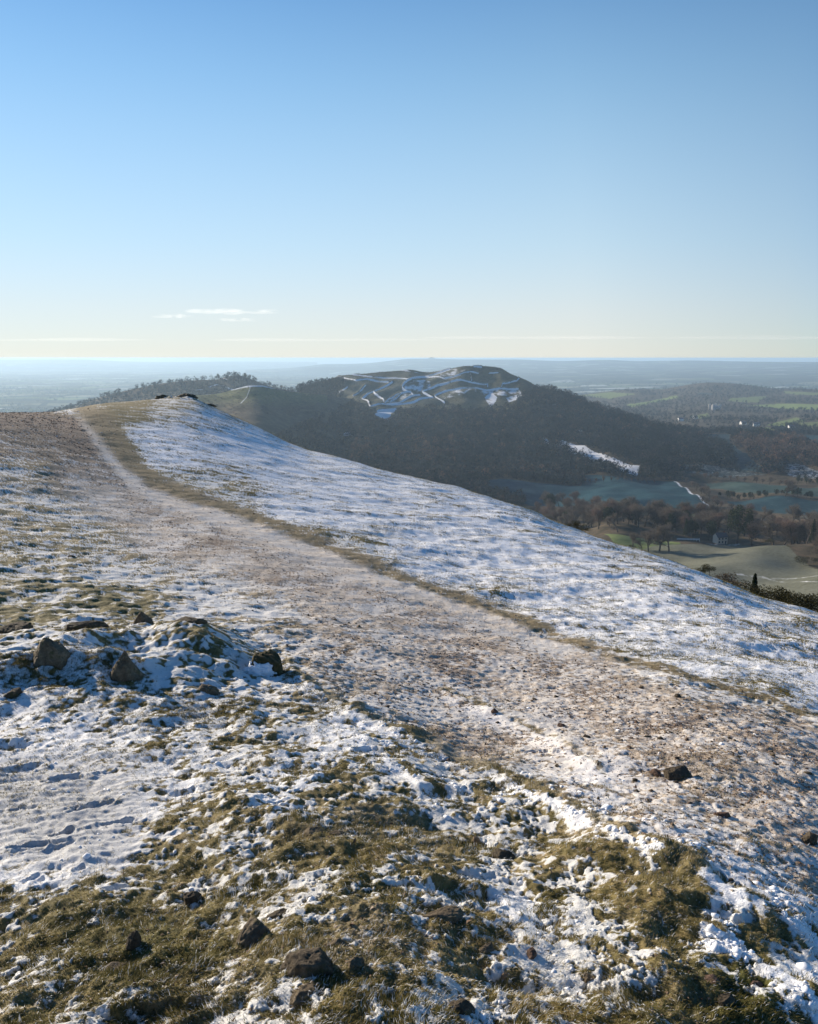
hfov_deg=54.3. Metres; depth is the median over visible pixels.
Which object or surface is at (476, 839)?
rock
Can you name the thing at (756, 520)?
bare tree
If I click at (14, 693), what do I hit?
rock
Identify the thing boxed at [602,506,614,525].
evergreen tree
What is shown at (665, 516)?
bare tree
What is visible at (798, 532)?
bare tree
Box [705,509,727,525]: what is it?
bare tree
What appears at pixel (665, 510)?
bare tree
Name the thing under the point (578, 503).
bare tree
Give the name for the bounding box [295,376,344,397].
saddle wood
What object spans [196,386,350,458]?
hill spur
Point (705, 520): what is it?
bare tree
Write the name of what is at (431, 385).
bracken
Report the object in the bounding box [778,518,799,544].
bare tree
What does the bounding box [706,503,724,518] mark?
bare tree
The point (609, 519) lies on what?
bare tree
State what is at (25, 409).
lowland hedges
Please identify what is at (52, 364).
horizon hills
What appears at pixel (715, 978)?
rock
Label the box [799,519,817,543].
bare tree
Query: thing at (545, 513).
bare tree
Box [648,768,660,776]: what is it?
rock
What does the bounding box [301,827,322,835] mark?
rock
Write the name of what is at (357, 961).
rock
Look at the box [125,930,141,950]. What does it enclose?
rock
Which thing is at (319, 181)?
sky
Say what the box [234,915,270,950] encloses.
rock
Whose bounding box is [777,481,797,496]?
bare tree
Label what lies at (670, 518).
evergreen tree
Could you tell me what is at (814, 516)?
bare tree
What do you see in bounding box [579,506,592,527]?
bare tree
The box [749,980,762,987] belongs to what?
rock
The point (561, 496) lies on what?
bare tree
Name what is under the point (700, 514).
bare tree
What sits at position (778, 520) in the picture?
bare tree
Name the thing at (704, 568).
bush
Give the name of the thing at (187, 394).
summit rock
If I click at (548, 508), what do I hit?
bare tree
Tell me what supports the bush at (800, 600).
on the hillside
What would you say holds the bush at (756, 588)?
on the hillside
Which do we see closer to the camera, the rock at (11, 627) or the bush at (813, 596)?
the rock at (11, 627)
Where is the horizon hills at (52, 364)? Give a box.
[0,359,316,369]
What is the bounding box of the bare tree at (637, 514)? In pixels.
[630,503,644,524]
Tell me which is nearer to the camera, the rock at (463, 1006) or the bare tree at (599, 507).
the rock at (463, 1006)
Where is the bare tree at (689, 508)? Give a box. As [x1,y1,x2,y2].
[678,505,691,513]
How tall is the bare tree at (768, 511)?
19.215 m
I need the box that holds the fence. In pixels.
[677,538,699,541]
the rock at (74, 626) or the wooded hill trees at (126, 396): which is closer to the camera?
the rock at (74, 626)
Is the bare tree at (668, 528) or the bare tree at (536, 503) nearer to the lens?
the bare tree at (668, 528)
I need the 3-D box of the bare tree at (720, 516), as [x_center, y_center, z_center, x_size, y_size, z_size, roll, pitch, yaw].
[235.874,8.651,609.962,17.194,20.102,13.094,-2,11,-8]
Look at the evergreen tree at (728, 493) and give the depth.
871.22 m
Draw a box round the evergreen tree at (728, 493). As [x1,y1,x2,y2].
[724,490,731,497]
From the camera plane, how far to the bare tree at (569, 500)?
789.48 m
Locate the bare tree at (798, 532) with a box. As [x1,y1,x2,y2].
[780,519,802,543]
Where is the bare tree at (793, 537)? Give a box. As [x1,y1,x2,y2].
[775,517,808,544]
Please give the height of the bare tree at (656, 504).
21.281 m
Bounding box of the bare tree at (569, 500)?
[563,498,573,508]
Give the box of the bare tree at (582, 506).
[575,504,588,522]
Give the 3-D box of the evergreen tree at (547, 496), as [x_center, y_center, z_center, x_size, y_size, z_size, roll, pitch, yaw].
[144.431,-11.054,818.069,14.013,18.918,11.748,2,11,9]
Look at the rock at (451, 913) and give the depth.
3.51 m
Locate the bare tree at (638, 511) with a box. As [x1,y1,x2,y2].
[628,505,651,527]
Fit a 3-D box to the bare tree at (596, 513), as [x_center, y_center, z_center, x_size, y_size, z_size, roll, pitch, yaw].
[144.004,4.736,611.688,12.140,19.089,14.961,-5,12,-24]
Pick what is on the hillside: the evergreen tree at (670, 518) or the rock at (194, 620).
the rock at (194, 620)
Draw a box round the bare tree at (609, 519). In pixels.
[605,513,618,532]
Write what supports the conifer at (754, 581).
on the hillside
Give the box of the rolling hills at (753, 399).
[582,382,817,434]
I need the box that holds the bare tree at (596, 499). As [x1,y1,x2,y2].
[590,495,601,505]
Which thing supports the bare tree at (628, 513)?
on the hill at (771, 565)
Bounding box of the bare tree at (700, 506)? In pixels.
[692,502,709,512]
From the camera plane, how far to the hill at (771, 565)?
961.30 m
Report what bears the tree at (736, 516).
on the hill at (771, 565)
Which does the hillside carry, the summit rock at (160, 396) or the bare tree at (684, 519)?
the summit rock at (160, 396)
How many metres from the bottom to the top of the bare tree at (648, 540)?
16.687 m
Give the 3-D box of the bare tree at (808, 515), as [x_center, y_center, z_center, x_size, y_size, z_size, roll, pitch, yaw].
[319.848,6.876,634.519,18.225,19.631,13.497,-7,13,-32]
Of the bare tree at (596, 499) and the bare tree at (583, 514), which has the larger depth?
the bare tree at (596, 499)
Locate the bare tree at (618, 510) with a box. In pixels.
[604,505,623,522]
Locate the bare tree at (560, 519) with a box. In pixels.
[557,513,570,523]
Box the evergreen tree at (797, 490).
[796,487,801,496]
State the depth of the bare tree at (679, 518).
612.69 m
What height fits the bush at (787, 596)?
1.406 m
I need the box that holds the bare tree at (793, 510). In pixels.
[781,503,800,520]
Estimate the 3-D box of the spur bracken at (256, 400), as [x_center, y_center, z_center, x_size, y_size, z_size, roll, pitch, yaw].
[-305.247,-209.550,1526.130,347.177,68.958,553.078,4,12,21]
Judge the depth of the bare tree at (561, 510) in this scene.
742.22 m
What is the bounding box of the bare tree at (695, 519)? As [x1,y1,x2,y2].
[692,517,702,532]
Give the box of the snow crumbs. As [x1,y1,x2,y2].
[2,619,817,1023]
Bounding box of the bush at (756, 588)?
[733,579,794,599]
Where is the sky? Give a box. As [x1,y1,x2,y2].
[0,0,817,362]
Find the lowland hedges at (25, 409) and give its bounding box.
[0,373,816,412]
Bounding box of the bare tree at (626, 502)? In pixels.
[619,499,634,520]
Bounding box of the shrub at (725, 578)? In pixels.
[710,572,749,590]
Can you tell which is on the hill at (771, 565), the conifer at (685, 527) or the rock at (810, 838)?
the conifer at (685, 527)
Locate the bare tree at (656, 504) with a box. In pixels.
[645,500,664,513]
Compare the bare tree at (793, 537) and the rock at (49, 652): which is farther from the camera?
the bare tree at (793, 537)
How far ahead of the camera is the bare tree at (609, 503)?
612.02 m
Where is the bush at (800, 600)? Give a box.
[771,593,817,611]
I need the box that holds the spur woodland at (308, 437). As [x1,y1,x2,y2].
[271,404,354,459]
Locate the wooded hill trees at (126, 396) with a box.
[43,371,296,411]
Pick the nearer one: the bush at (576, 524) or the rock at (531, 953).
the rock at (531, 953)
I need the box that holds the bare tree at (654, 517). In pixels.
[645,510,660,526]
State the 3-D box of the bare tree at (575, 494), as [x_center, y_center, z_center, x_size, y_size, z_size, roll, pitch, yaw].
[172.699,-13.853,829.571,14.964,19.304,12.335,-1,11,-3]
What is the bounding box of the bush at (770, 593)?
[753,586,810,609]
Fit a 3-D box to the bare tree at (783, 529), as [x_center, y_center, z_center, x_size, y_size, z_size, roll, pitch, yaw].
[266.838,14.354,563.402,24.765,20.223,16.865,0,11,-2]
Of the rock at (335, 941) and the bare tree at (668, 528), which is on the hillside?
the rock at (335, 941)
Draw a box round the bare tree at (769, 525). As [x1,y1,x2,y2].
[748,517,788,544]
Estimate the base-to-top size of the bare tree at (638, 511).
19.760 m
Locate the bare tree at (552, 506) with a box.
[542,502,556,512]
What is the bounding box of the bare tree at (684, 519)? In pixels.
[680,514,693,531]
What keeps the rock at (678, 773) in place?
on the hillside
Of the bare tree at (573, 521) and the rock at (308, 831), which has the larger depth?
the bare tree at (573, 521)
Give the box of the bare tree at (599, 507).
[596,499,617,523]
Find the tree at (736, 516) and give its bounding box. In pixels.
[727,505,758,543]
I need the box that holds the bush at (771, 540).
[760,538,775,543]
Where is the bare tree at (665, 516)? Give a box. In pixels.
[658,511,677,525]
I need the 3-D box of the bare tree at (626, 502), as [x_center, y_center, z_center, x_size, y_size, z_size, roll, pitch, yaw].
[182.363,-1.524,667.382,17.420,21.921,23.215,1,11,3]
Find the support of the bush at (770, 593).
on the hillside
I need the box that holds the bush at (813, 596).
[807,593,817,612]
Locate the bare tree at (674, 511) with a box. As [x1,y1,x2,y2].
[657,506,682,531]
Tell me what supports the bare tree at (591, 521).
on the hill at (771, 565)
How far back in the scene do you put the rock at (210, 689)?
7.77 m
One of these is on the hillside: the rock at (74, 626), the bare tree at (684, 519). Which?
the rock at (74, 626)
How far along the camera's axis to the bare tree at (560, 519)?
679.80 m
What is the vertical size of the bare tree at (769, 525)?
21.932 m
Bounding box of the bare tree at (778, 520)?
[773,517,783,537]
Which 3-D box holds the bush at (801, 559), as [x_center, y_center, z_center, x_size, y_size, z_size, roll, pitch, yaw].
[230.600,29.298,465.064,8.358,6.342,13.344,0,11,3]
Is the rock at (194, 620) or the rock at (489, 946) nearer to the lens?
the rock at (489, 946)
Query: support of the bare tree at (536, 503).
on the hill at (771, 565)
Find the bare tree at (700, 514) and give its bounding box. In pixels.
[695,510,711,532]
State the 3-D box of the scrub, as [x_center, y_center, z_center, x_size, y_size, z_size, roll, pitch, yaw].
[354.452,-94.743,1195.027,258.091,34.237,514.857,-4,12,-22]
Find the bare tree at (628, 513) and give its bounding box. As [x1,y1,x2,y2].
[619,505,634,523]
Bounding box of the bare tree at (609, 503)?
[603,501,617,524]
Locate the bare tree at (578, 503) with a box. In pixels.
[573,498,586,517]
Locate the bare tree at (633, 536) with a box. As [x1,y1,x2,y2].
[628,532,638,544]
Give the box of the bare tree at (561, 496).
[556,491,566,502]
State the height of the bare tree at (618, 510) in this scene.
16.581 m
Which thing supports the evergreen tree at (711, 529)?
on the hill at (771, 565)
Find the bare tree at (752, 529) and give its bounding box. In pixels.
[745,521,764,545]
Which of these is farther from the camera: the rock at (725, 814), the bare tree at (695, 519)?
the bare tree at (695, 519)
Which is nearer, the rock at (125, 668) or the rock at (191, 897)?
the rock at (191, 897)
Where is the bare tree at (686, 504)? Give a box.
[675,500,696,518]
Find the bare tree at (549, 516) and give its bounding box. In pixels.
[543,513,554,519]
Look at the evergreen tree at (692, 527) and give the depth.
583.98 m
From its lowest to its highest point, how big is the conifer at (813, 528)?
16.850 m
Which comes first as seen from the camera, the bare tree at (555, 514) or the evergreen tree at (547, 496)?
the bare tree at (555, 514)
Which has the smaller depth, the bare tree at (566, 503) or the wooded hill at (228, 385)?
the bare tree at (566, 503)
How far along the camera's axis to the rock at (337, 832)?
4.50 m
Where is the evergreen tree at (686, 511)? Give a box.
[681,508,691,522]
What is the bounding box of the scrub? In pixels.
[543,430,815,476]
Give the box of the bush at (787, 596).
[768,585,816,611]
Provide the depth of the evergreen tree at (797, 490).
835.98 m
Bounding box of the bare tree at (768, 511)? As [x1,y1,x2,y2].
[760,506,773,520]
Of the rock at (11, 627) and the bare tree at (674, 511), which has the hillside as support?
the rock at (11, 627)
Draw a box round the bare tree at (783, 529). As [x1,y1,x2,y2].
[776,519,796,542]
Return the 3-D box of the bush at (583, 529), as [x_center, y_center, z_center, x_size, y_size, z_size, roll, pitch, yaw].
[9.964,1.059,45.461,1.114,0.527,0.690,5,12,26]
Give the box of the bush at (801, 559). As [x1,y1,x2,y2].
[793,556,809,564]
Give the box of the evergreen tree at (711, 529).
[705,520,718,540]
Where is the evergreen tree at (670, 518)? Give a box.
[665,513,676,526]
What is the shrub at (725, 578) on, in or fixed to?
on the hillside
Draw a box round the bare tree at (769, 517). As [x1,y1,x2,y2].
[763,513,786,527]
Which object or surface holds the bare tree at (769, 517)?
on the hill at (771, 565)
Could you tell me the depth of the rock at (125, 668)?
7.88 m
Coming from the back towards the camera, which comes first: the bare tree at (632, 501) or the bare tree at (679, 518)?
the bare tree at (632, 501)
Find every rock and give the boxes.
[0,621,32,633]
[3,687,22,698]
[32,638,70,669]
[66,620,108,630]
[103,962,126,972]
[110,650,146,681]
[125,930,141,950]
[132,612,153,623]
[154,394,173,398]
[172,616,207,624]
[176,393,197,398]
[183,891,202,904]
[198,684,220,694]
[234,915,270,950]
[242,649,282,676]
[266,908,286,917]
[280,946,332,978]
[289,981,316,1009]
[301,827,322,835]
[325,938,344,947]
[329,830,345,835]
[348,956,364,968]
[422,905,463,923]
[448,998,474,1017]
[473,836,479,844]
[478,942,494,953]
[491,848,514,859]
[501,972,507,980]
[526,946,536,959]
[584,973,595,984]
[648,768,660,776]
[663,765,692,780]
[704,974,720,984]
[713,812,730,817]
[717,992,735,1006]
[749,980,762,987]
[801,832,817,844]
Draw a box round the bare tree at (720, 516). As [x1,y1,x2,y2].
[708,512,726,532]
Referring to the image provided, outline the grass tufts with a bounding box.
[0,406,817,824]
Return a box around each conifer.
[682,518,688,535]
[750,573,759,594]
[808,519,816,542]
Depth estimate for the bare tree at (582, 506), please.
738.84 m
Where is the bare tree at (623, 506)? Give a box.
[615,502,627,519]
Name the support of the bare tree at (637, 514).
on the hill at (771, 565)
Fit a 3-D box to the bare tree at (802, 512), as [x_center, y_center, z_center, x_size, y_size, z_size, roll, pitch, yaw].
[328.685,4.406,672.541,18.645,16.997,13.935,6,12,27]
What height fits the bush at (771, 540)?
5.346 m
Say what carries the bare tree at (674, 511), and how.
on the hill at (771, 565)
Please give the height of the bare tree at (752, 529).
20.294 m
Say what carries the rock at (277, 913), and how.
on the hillside
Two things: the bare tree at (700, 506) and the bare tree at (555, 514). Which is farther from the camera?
the bare tree at (555, 514)
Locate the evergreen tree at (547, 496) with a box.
[543,493,555,504]
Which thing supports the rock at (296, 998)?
on the hillside
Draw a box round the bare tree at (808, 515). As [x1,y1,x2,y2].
[802,510,816,520]
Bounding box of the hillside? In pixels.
[0,395,817,1023]
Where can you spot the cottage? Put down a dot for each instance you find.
(720, 538)
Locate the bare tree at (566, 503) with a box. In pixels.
[559,500,572,512]
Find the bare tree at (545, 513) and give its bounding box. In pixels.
[540,509,551,517]
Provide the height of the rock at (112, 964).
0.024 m
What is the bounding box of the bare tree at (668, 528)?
[653,522,674,551]
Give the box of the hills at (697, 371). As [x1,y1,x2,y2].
[245,359,817,385]
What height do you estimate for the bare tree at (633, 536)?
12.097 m
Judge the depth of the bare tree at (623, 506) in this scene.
626.27 m
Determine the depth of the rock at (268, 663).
8.83 m
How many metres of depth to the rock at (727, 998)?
3.07 m
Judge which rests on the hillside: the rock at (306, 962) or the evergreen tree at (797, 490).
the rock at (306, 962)
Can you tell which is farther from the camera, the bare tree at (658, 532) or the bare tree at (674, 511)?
the bare tree at (674, 511)
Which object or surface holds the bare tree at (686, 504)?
on the hill at (771, 565)
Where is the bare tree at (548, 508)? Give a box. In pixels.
[539,506,550,512]
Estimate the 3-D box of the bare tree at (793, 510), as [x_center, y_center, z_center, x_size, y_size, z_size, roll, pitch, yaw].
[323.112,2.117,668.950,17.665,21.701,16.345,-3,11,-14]
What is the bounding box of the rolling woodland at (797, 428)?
[579,381,817,434]
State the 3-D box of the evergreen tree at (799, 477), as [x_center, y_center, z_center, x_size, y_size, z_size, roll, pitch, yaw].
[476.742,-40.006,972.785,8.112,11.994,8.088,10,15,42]
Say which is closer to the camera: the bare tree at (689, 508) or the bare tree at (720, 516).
the bare tree at (720, 516)
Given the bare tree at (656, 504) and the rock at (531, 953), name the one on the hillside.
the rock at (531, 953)
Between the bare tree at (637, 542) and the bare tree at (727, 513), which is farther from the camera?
the bare tree at (727, 513)
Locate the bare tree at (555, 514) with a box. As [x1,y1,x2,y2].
[551,511,559,521]
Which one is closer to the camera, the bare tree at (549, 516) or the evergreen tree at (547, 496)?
the bare tree at (549, 516)
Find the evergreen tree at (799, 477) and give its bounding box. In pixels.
[795,475,802,483]
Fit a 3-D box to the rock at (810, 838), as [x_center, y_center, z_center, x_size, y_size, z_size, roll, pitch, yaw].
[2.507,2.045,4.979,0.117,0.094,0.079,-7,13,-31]
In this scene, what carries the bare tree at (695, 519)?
on the hill at (771, 565)
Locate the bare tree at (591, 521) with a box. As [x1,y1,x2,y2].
[585,512,596,527]
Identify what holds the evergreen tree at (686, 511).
on the hill at (771, 565)
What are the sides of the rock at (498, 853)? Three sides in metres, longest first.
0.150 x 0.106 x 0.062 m
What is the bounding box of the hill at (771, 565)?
[299,365,817,611]
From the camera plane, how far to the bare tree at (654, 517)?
623.72 m
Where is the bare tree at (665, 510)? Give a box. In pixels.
[653,507,686,525]
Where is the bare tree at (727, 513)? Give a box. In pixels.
[722,507,732,529]
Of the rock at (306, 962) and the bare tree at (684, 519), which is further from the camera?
the bare tree at (684, 519)
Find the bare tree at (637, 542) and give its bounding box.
[634,538,643,547]
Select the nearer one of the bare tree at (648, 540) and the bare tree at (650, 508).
the bare tree at (648, 540)
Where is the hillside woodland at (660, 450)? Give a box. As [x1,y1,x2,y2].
[345,384,817,505]
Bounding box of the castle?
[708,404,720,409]
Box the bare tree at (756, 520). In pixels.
[737,512,761,536]
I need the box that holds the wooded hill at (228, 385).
[69,376,296,408]
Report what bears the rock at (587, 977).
on the hillside
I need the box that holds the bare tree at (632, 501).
[624,496,641,504]
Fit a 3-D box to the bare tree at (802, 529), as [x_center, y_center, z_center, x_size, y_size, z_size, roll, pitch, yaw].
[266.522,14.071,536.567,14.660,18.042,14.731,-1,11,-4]
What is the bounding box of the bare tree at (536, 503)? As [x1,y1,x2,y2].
[534,501,541,512]
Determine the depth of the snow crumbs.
3.71 m
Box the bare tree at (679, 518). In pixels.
[671,507,688,530]
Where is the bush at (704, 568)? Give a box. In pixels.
[692,563,715,575]
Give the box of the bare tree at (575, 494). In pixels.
[569,491,580,502]
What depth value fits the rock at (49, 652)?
8.03 m
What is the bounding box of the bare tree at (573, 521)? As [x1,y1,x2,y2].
[567,514,580,527]
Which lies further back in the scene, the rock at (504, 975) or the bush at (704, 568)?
the bush at (704, 568)
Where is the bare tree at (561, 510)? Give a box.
[557,506,565,523]
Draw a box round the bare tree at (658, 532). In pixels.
[647,521,681,551]
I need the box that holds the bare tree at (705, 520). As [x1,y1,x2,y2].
[697,513,718,534]
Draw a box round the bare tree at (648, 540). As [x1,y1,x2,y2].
[639,529,660,550]
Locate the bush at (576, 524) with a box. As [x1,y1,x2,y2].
[565,520,585,527]
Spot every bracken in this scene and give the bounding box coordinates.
[198,386,347,414]
[310,365,526,418]
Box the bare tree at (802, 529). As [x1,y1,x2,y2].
[797,521,812,542]
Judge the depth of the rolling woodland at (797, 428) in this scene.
2693.26 m
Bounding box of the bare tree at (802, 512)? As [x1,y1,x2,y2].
[789,509,806,521]
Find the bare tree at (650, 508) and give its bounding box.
[633,505,658,526]
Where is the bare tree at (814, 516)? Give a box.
[809,512,817,519]
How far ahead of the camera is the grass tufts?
13.46 m
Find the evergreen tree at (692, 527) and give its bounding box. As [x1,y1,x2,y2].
[687,519,699,536]
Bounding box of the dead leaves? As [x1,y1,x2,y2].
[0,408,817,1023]
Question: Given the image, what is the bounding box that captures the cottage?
[712,531,727,543]
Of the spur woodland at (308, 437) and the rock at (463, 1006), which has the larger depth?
the spur woodland at (308, 437)
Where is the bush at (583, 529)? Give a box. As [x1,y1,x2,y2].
[577,526,589,531]
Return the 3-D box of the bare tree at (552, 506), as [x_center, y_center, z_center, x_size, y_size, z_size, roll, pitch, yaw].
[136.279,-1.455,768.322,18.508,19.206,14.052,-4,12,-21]
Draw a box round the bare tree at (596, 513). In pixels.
[589,506,603,528]

